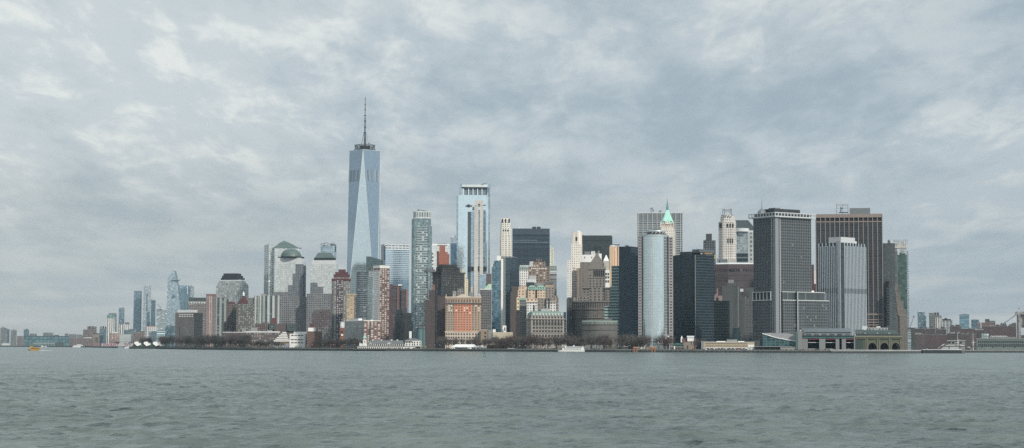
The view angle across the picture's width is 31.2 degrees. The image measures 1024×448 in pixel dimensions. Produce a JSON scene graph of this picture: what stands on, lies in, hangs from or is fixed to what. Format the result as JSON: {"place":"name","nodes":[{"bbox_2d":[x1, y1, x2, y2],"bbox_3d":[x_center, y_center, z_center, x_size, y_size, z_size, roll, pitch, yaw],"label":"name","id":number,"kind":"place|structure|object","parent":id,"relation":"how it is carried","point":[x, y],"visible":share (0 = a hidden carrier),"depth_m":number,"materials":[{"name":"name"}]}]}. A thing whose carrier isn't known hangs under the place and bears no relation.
{"place":"outdoors","nodes":[
{"label":"outdoors","id":0,"kind":"place"},
{"bbox_2d":[24,336,68,345],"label":"pier shed","id":1,"kind":"structure","parent":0,"point":[29,340],"depth_m":6904.17,"materials":[{"name":"metal"}]},
{"bbox_2d":[69,337,92,345],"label":"office block","id":2,"kind":"structure","parent":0,"point":[84,341],"depth_m":5596.88,"materials":[{"name":"grey concrete"}]},
{"bbox_2d":[83,326,96,337],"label":"hospital block","id":3,"kind":"structure","parent":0,"point":[89,331],"depth_m":6194.30,"materials":[{"name":"grey concrete"}]},
{"bbox_2d":[106,315,114,342],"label":"residential tower","id":4,"kind":"structure","parent":0,"point":[110,323],"depth_m":5793.78,"materials":[{"name":"white concrete"}]},
{"bbox_2d":[133,291,141,331],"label":"glass tower","id":5,"kind":"structure","parent":0,"point":[137,308],"depth_m":8994.70,"materials":[{"name":"glass"}]},
{"bbox_2d":[142,285,150,330],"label":"glass tower","id":6,"kind":"structure","parent":0,"point":[147,306],"depth_m":8895.54,"materials":[{"name":"glass"}]},
{"bbox_2d":[144,326,157,345],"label":"white hotel","id":7,"kind":"structure","parent":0,"point":[151,331],"depth_m":5392.34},
{"bbox_2d":[156,309,166,329],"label":"office tower","id":8,"kind":"structure","parent":0,"point":[161,319],"depth_m":8793.16,"materials":[{"name":"blue glass"}]},
{"bbox_2d":[166,271,181,325],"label":"glass tower","id":9,"kind":"structure","parent":0,"point":[173,299],"depth_m":9095.50,"materials":[{"name":"glass"}]},
{"bbox_2d":[179,285,193,309],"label":"glass tower","id":10,"kind":"structure","parent":0,"point":[186,292],"depth_m":9295.76,"materials":[{"name":"glass"}]},
{"bbox_2d":[175,310,202,346],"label":"stone office tower","id":11,"kind":"structure","parent":0,"point":[188,322],"depth_m":4153.70,"materials":[{"name":"stone"}]},
{"bbox_2d":[189,297,205,345],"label":"office tower","id":12,"kind":"structure","parent":0,"point":[198,305],"depth_m":4400.16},
{"bbox_2d":[216,273,248,303],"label":"stepped tower","id":13,"kind":"structure","parent":0,"point":[233,286],"depth_m":4160.83,"materials":[{"name":"grey stone"}]},
{"bbox_2d":[245,328,279,347],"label":"brick terrace","id":14,"kind":"structure","parent":0,"point":[263,335],"depth_m":3297.88,"materials":[{"name":"brick"}]},
{"bbox_2d":[255,318,295,342],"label":"brick terrace","id":15,"kind":"structure","parent":0,"point":[288,328],"depth_m":3450.03,"materials":[{"name":"brown brick"}]},
{"bbox_2d":[264,241,300,295],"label":"glass tower","id":16,"kind":"structure","parent":0,"point":[272,253],"depth_m":4021.79,"materials":[{"name":"silver glass"}]},
{"bbox_2d":[274,249,306,331],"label":"domed tower","id":17,"kind":"structure","parent":0,"point":[290,278],"depth_m":3753.09,"materials":[{"name":"grey stone"}]},
{"bbox_2d":[307,328,321,347],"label":"brick terrace","id":18,"kind":"structure","parent":0,"point":[314,337],"depth_m":3095.16,"materials":[{"name":"brown brick"}]},
{"bbox_2d":[306,253,337,331],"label":"mansard tower","id":19,"kind":"structure","parent":0,"point":[323,268],"depth_m":3705.20,"materials":[{"name":"grey stone"}]},
{"bbox_2d":[321,242,335,257],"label":"glass tower","id":20,"kind":"structure","parent":0,"point":[331,248],"depth_m":4204.11,"materials":[{"name":"glass"}]},
{"bbox_2d":[0,345,700,349],"bbox_3d":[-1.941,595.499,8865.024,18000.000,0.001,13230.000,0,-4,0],"label":"ground","id":21,"kind":"structure","parent":0,"point":[116,346],"depth_m":7356.77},
{"bbox_2d":[205,294,215,346],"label":"slab apartment","id":22,"kind":"structure","parent":21,"relation":"on","point":[210,314],"depth_m":3896.66,"materials":[{"name":"beige concrete"}]},
{"bbox_2d":[216,296,229,336],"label":"slab apartment","id":23,"kind":"structure","parent":21,"relation":"on","point":[221,308],"depth_m":3947.61,"materials":[{"name":"grey concrete"}]},
{"bbox_2d":[223,301,235,331],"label":"brick apartment","id":24,"kind":"structure","parent":21,"relation":"on","point":[229,324],"depth_m":3646.55,"materials":[{"name":"brick"}]},
{"bbox_2d":[223,329,245,346],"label":"brick apartment","id":25,"kind":"structure","parent":21,"relation":"on","point":[240,333],"depth_m":3496.63,"materials":[{"name":"brick"}]},
{"bbox_2d":[236,292,254,331],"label":"brick apartment","id":26,"kind":"structure","parent":21,"relation":"on","point":[245,314],"depth_m":3598.56,"materials":[{"name":"grey brick"}]},
{"bbox_2d":[247,294,278,327],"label":"slab apartment","id":27,"kind":"structure","parent":21,"relation":"on","point":[265,308],"depth_m":3751.32,"materials":[{"name":"grey concrete"}]},
{"bbox_2d":[273,332,306,347],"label":"white museum","id":28,"kind":"structure","parent":21,"relation":"on","point":[297,339],"depth_m":3148.47,"materials":[{"name":"stone"}]},
{"bbox_2d":[309,309,330,330],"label":"brick apartment","id":29,"kind":"structure","parent":21,"relation":"on","point":[321,318],"depth_m":3447.50,"materials":[{"name":"brick"}]},
{"bbox_2d":[331,269,350,341],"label":"crowned apartment","id":30,"kind":"structure","parent":21,"relation":"on","point":[341,284],"depth_m":3048.92,"materials":[{"name":"brick"}]},
{"bbox_2d":[347,294,356,320],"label":"tan apartment","id":31,"kind":"structure","parent":21,"relation":"on","point":[351,306],"depth_m":2988.17,"materials":[{"name":"yellow brick"}]},
{"bbox_2d":[344,318,380,347],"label":"apartment wing","id":32,"kind":"structure","parent":21,"relation":"on","point":[359,328],"depth_m":2905.24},
{"bbox_2d":[367,265,389,339],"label":"brick white apartment","id":33,"kind":"structure","parent":21,"relation":"on","point":[378,296],"depth_m":3006.35,"materials":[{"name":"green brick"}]},
{"bbox_2d":[390,284,407,339],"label":"dark office","id":34,"kind":"structure","parent":21,"relation":"on","point":[398,297],"depth_m":3150.59,"materials":[{"name":"glass"}]},
{"bbox_2d":[393,308,410,342],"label":"old office","id":35,"kind":"structure","parent":21,"relation":"on","point":[401,324],"depth_m":2996.75,"materials":[{"name":"grey stone"}]},
{"bbox_2d":[416,325,424,347],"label":"glass podium","id":36,"kind":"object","parent":21,"relation":"on","point":[420,333],"visible":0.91,"depth_m":2855.07,"materials":[{"name":"blue glass"}]},
{"bbox_2d":[445,289,481,348],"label":"red stone office","id":37,"kind":"structure","parent":21,"relation":"on","point":[463,316],"depth_m":2617.34,"materials":[{"name":"beige stone"}]},
{"bbox_2d":[480,284,490,344],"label":"green roofed office","id":38,"kind":"structure","parent":21,"relation":"on","point":[485,293],"depth_m":2817.71,"materials":[{"name":"grey stone"}]},
{"bbox_2d":[500,218,511,325],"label":"cream art tower","id":39,"kind":"structure","parent":21,"relation":"on","point":[505,241],"depth_m":3554.90,"materials":[{"name":"stone"}]},
{"bbox_2d":[506,256,517,331],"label":"dark glass office","id":40,"kind":"structure","parent":21,"relation":"on","point":[511,273],"depth_m":3049.60,"materials":[{"name":"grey glass"}]},
{"bbox_2d":[519,261,532,286],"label":"white office","id":41,"kind":"structure","parent":21,"relation":"on","point":[523,273],"depth_m":3051.16,"materials":[{"name":"stone"}]},
{"bbox_2d":[518,275,557,303],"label":"mansard office","id":42,"kind":"structure","parent":21,"relation":"on","point":[529,289],"depth_m":2848.33,"materials":[{"name":"beige stone"}]},
{"bbox_2d":[528,259,549,287],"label":"brown stepped office","id":43,"kind":"structure","parent":21,"relation":"on","point":[539,269],"depth_m":2981.18,"materials":[{"name":"brick"}]},
{"bbox_2d":[526,298,558,314],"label":"white ornate office","id":44,"kind":"structure","parent":21,"relation":"on","point":[537,304],"depth_m":2654.81,"materials":[{"name":"beige stone"}]},
{"bbox_2d":[525,309,564,348],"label":"customs hall","id":45,"kind":"structure","parent":21,"relation":"on","point":[544,322],"depth_m":2562.56,"materials":[{"name":"grey stone"}]},
{"bbox_2d":[549,266,556,295],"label":"copper corniced office","id":46,"kind":"structure","parent":21,"relation":"on","point":[553,277],"depth_m":3020.68,"materials":[{"name":"brick"}]},
{"bbox_2d":[567,287,609,345],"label":"curved office","id":47,"kind":"structure","parent":21,"relation":"on","point":[591,303],"depth_m":2751.06,"materials":[{"name":"stone"}]},
{"bbox_2d":[582,318,617,348],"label":"stone rotunda","id":48,"kind":"structure","parent":21,"relation":"on","point":[605,327],"depth_m":2479.66,"materials":[{"name":"grey stone"}]},
{"bbox_2d":[605,266,618,343],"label":"banded glass office","id":49,"kind":"structure","parent":21,"relation":"on","point":[612,310],"depth_m":2654.77,"materials":[{"name":"teal glass"}]},
{"bbox_2d":[638,229,672,348],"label":"curved mirror tower","id":50,"kind":"structure","parent":21,"relation":"on","point":[655,282],"depth_m":2478.01,"materials":[{"name":"silver glass"}]},
{"bbox_2d":[703,234,715,341],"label":"dark brick apartment","id":51,"kind":"structure","parent":21,"relation":"on","point":[709,243],"depth_m":2953.16,"materials":[{"name":"brick"}]},
{"bbox_2d":[714,297,738,341],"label":"green lit office","id":52,"kind":"structure","parent":21,"relation":"on","point":[722,320],"depth_m":2595.27,"materials":[{"name":"glass"}]},
{"bbox_2d":[701,340,754,349],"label":"tan service building","id":53,"kind":"structure","parent":21,"relation":"on","point":[731,344],"depth_m":2331.27,"materials":[{"name":"brick"}]},
{"bbox_2d":[714,263,753,297],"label":"purple brown office","id":54,"kind":"structure","parent":21,"relation":"on","point":[740,275],"depth_m":2879.23,"materials":[{"name":"brick"}]},
{"bbox_2d":[739,288,753,341],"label":"grid office","id":55,"kind":"structure","parent":21,"relation":"on","point":[746,316],"depth_m":2745.49,"materials":[{"name":"concrete"}]},
{"bbox_2d":[754,330,801,349],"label":"ferry terminal","id":56,"kind":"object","parent":21,"relation":"on","point":[778,341],"visible":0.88,"depth_m":2323.24,"materials":[{"name":"teal glass"}]},
{"bbox_2d":[748,206,815,332],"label":"giant grid tower","id":57,"kind":"structure","parent":21,"relation":"on","point":[781,249],"depth_m":2439.25,"materials":[{"name":"concrete"}]},
{"bbox_2d":[752,291,828,344],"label":"grid podium","id":58,"kind":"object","parent":21,"relation":"on","point":[800,311],"visible":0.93,"depth_m":2435.76,"materials":[{"name":"paint"}]},
{"bbox_2d":[356,272,366,319],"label":"curved glass tower","id":59,"kind":"structure","parent":0,"point":[361,295],"depth_m":3251.35,"materials":[{"name":"glass"}]},
{"bbox_2d":[346,98,380,293],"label":"tapering skyscraper","id":60,"kind":"structure","parent":0,"point":[364,214],"depth_m":3965.72,"materials":[{"name":"blue glass"}]},
{"bbox_2d":[366,256,384,293],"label":"glass tower","id":61,"kind":"structure","parent":0,"point":[371,262],"depth_m":3502.18,"materials":[{"name":"glass"}]},
{"bbox_2d":[381,243,408,339],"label":"blue office tower","id":62,"kind":"structure","parent":0,"point":[395,257],"depth_m":4310.84,"materials":[{"name":"glass"}]},
{"bbox_2d":[411,210,431,337],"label":"rounded glass tower","id":63,"kind":"structure","parent":0,"point":[421,262],"depth_m":2953.03,"materials":[{"name":"glass"}]},
{"bbox_2d":[425,285,434,347],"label":"brown brick block","id":64,"kind":"structure","parent":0,"point":[429,321],"depth_m":2796.74,"materials":[{"name":"grey brick"}]},
{"bbox_2d":[432,243,448,270],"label":"gridded tower","id":65,"kind":"structure","parent":0,"point":[435,248],"depth_m":3805.11,"materials":[{"name":"white paint"}]},
{"bbox_2d":[437,295,445,347],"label":"side wing","id":66,"kind":"structure","parent":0,"point":[441,310],"depth_m":2677.22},
{"bbox_2d":[437,246,448,266],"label":"stepped brick tower","id":67,"kind":"structure","parent":0,"point":[442,256],"depth_m":3553.98,"materials":[{"name":"red brick"}]},
{"bbox_2d":[424,262,465,347],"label":"scaffolded tower","id":68,"kind":"structure","parent":0,"point":[448,280],"depth_m":2859.90,"materials":[{"name":"metal"}]},
{"bbox_2d":[450,235,456,264],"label":"blue glass tower","id":69,"kind":"structure","parent":0,"point":[453,257],"depth_m":3854.94,"materials":[{"name":"blue glass"}]},
{"bbox_2d":[456,183,489,278],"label":"pale glass skyscraper","id":70,"kind":"structure","parent":0,"point":[469,194],"depth_m":3961.66,"materials":[{"name":"glass"}]},
{"bbox_2d":[465,200,485,296],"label":"skyscraper","id":71,"kind":"structure","parent":0,"point":[476,264],"depth_m":3206.16,"materials":[{"name":"white concrete"}]},
{"bbox_2d":[492,256,502,331],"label":"narrow glass tower","id":72,"kind":"structure","parent":0,"point":[497,295],"depth_m":2949.23,"materials":[{"name":"blue glass"}]},
{"bbox_2d":[488,326,512,344],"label":"cream hall","id":73,"kind":"structure","parent":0,"point":[502,334],"depth_m":2595.56,"materials":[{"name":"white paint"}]},
{"bbox_2d":[0,347,1023,447],"bbox_3d":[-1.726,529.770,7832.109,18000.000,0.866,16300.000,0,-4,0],"label":"water","id":74,"kind":"structure","parent":0,"point":[72,397],"depth_m":241.71,"materials":[{"name":"grey liquid"}]},
{"bbox_2d":[353,349,387,350],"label":"pier deck","id":75,"kind":"structure","parent":74,"relation":"in","point":[370,349],"depth_m":2477.39,"materials":[{"name":"concrete"}]},
{"bbox_2d":[358,335,421,348],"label":"pier house","id":76,"kind":"structure","parent":75,"relation":"on","point":[411,343],"depth_m":2488.80,"materials":[{"name":"grey concrete"}]},
{"bbox_2d":[0,346,1023,352],"bbox_3d":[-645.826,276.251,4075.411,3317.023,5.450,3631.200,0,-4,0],"label":"sea wall","id":77,"kind":"structure","parent":74,"relation":"in","point":[595,350],"depth_m":2466.03,"materials":[{"name":"stone"}]},
{"bbox_2d":[558,342,584,351],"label":"tour ferry","id":78,"kind":"object","parent":74,"relation":"on","point":[573,348],"visible":0.94,"depth_m":2325.45,"materials":[{"name":"metal"}]},
{"bbox_2d":[831,350,921,352],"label":"ferry pier","id":79,"kind":"structure","parent":74,"relation":"in","point":[875,351],"depth_m":2199.03,"materials":[{"name":"concrete"}]},
{"bbox_2d":[920,349,964,352],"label":"barge","id":80,"kind":"object","parent":74,"relation":"on","point":[941,351],"visible":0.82,"depth_m":2244.68,"materials":[{"name":"metal"}]},
{"bbox_2d":[0,0,1023,345],"label":"sky","id":81,"kind":"structure","parent":0,"point":[142,142],"materials":[{"name":"grey"}]},
{"bbox_2d":[509,286,519,348],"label":"brown office slab","id":82,"kind":"structure","parent":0,"point":[514,315],"depth_m":2777.28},
{"bbox_2d":[519,298,526,348],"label":"grey party wall","id":83,"kind":"structure","parent":0,"point":[522,317],"depth_m":2696.58,"materials":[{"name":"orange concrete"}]},
{"bbox_2d":[512,227,549,289],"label":"black slab tower","id":84,"kind":"structure","parent":0,"point":[530,244],"depth_m":3454.56,"materials":[{"name":"glass"}]},
{"bbox_2d":[167,346,919,349],"bbox_3d":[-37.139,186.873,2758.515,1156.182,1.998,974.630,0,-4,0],"label":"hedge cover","id":85,"kind":"object","parent":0,"point":[525,348],"visible":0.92,"depth_m":2400.59,"materials":[{"name":"green plant"}]},
{"bbox_2d":[567,260,570,296],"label":"white slim tower","id":86,"kind":"structure","parent":0,"point":[568,278],"depth_m":3500.73,"materials":[{"name":"paint"}]},
{"bbox_2d":[572,267,576,300],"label":"white bay tower","id":87,"kind":"structure","parent":0,"point":[574,283],"depth_m":2979.98,"materials":[{"name":"grey concrete"}]},
{"bbox_2d":[571,231,581,296],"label":"cream fluted tower","id":88,"kind":"structure","parent":0,"point":[576,249],"depth_m":3353.84,"materials":[{"name":"beige stone"}]},
{"bbox_2d":[577,262,590,297],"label":"tan blank tower","id":89,"kind":"structure","parent":0,"point":[582,275],"depth_m":2950.69,"materials":[{"name":"grey concrete"}]},
{"bbox_2d":[581,251,601,261],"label":"white stepped block","id":90,"kind":"structure","parent":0,"point":[587,256],"depth_m":3203.07,"materials":[{"name":"concrete"}]},
{"bbox_2d":[582,235,611,260],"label":"black slab tower","id":91,"kind":"structure","parent":0,"point":[600,243],"depth_m":3604.03,"materials":[{"name":"black glass"}]},
{"bbox_2d":[588,251,605,286],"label":"pyramid capped tower","id":92,"kind":"structure","parent":0,"point":[596,269],"depth_m":2800.42,"materials":[{"name":"grey stone"}]},
{"bbox_2d":[609,243,619,286],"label":"tan striped tower","id":93,"kind":"structure","parent":0,"point":[613,255],"depth_m":3102.46,"materials":[{"name":"white paint"}]},
{"bbox_2d":[619,245,637,348],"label":"black glass tower","id":94,"kind":"structure","parent":0,"point":[628,289],"depth_m":2625.14,"materials":[{"name":"glass"}]},
{"bbox_2d":[637,210,682,254],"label":"gridded slab tower","id":95,"kind":"structure","parent":0,"point":[647,221],"depth_m":3454.75,"materials":[{"name":"metal"}]},
{"bbox_2d":[660,199,674,254],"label":"green pyramid tower","id":96,"kind":"structure","parent":0,"point":[667,224],"depth_m":3206.69,"materials":[{"name":"stone"}]},
{"bbox_2d":[673,249,713,348],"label":"black glass tower","id":97,"kind":"structure","parent":0,"point":[693,292],"depth_m":2673.76,"materials":[{"name":"glass"}]},
{"bbox_2d":[717,208,736,262],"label":"chamfered limestone tower","id":98,"kind":"structure","parent":0,"point":[727,236],"depth_m":3054.48,"materials":[{"name":"white stone"}]},
{"bbox_2d":[722,280,739,340],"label":"grey ribbed tower","id":99,"kind":"structure","parent":0,"point":[730,291],"depth_m":2716.60,"materials":[{"name":"concrete"}]},
{"bbox_2d":[736,220,752,262],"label":"mansard bank tower","id":100,"kind":"structure","parent":0,"point":[744,236],"depth_m":3152.34,"materials":[{"name":"grey glass"}]},
{"bbox_2d":[802,328,856,349],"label":"ferry slip hall","id":101,"kind":"structure","parent":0,"point":[828,338],"depth_m":2331.46,"materials":[{"name":"metal"}]},
{"bbox_2d":[818,237,866,338],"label":"finned tower","id":102,"kind":"structure","parent":0,"point":[842,273],"depth_m":2534.95,"materials":[{"name":"metal"}]},
{"bbox_2d":[815,204,883,329],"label":"pillared granite tower","id":103,"kind":"structure","parent":0,"point":[862,225],"depth_m":2741.76,"materials":[{"name":"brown stone"}]},
{"bbox_2d":[854,326,901,349],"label":"arcade ferry building","id":104,"kind":"structure","parent":0,"point":[877,337],"depth_m":2322.79,"materials":[{"name":"beige stone"}]},
{"bbox_2d":[883,240,899,329],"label":"grey green tower","id":105,"kind":"structure","parent":0,"point":[890,267],"depth_m":2848.36,"materials":[{"name":"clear glass"}]},
{"bbox_2d":[893,240,909,328],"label":"netted tower","id":106,"kind":"structure","parent":0,"point":[903,259],"depth_m":2949.16,"materials":[{"name":"glass"}]},
{"bbox_2d":[895,285,907,349],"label":"stepped masonry tower","id":107,"kind":"structure","parent":0,"point":[901,320],"depth_m":2697.18,"materials":[{"name":"grey stone"}]},
{"bbox_2d":[915,333,926,348],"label":"brick block","id":108,"kind":"structure","parent":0,"point":[920,340],"depth_m":3489.46,"materials":[{"name":"grey brick"}]},
{"bbox_2d":[927,333,946,348],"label":"brick block","id":109,"kind":"structure","parent":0,"point":[936,339],"depth_m":3589.07,"materials":[{"name":"brown brick"}]},
{"bbox_2d":[959,314,968,328],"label":"glass tower","id":110,"kind":"structure","parent":0,"point":[964,321],"depth_m":6188.34,"materials":[{"name":"blue glass"}]},
{"bbox_2d":[961,332,976,349],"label":"brick block","id":111,"kind":"structure","parent":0,"point":[969,338],"depth_m":3588.97,"materials":[{"name":"brown brick"}]},
{"bbox_2d":[982,324,1015,337],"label":"brick block","id":112,"kind":"structure","parent":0,"point":[1009,330],"depth_m":4282.84,"materials":[{"name":"brown brick"}]},
{"bbox_2d":[976,333,1023,349],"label":"seaport hall","id":113,"kind":"structure","parent":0,"point":[984,340],"depth_m":3283.78,"materials":[{"name":"grey metal"}]},
{"bbox_2d":[1000,308,1023,337],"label":"bridge tower","id":114,"kind":"structure","parent":0,"point":[1020,320],"depth_m":4392.46,"materials":[{"name":"stone"}]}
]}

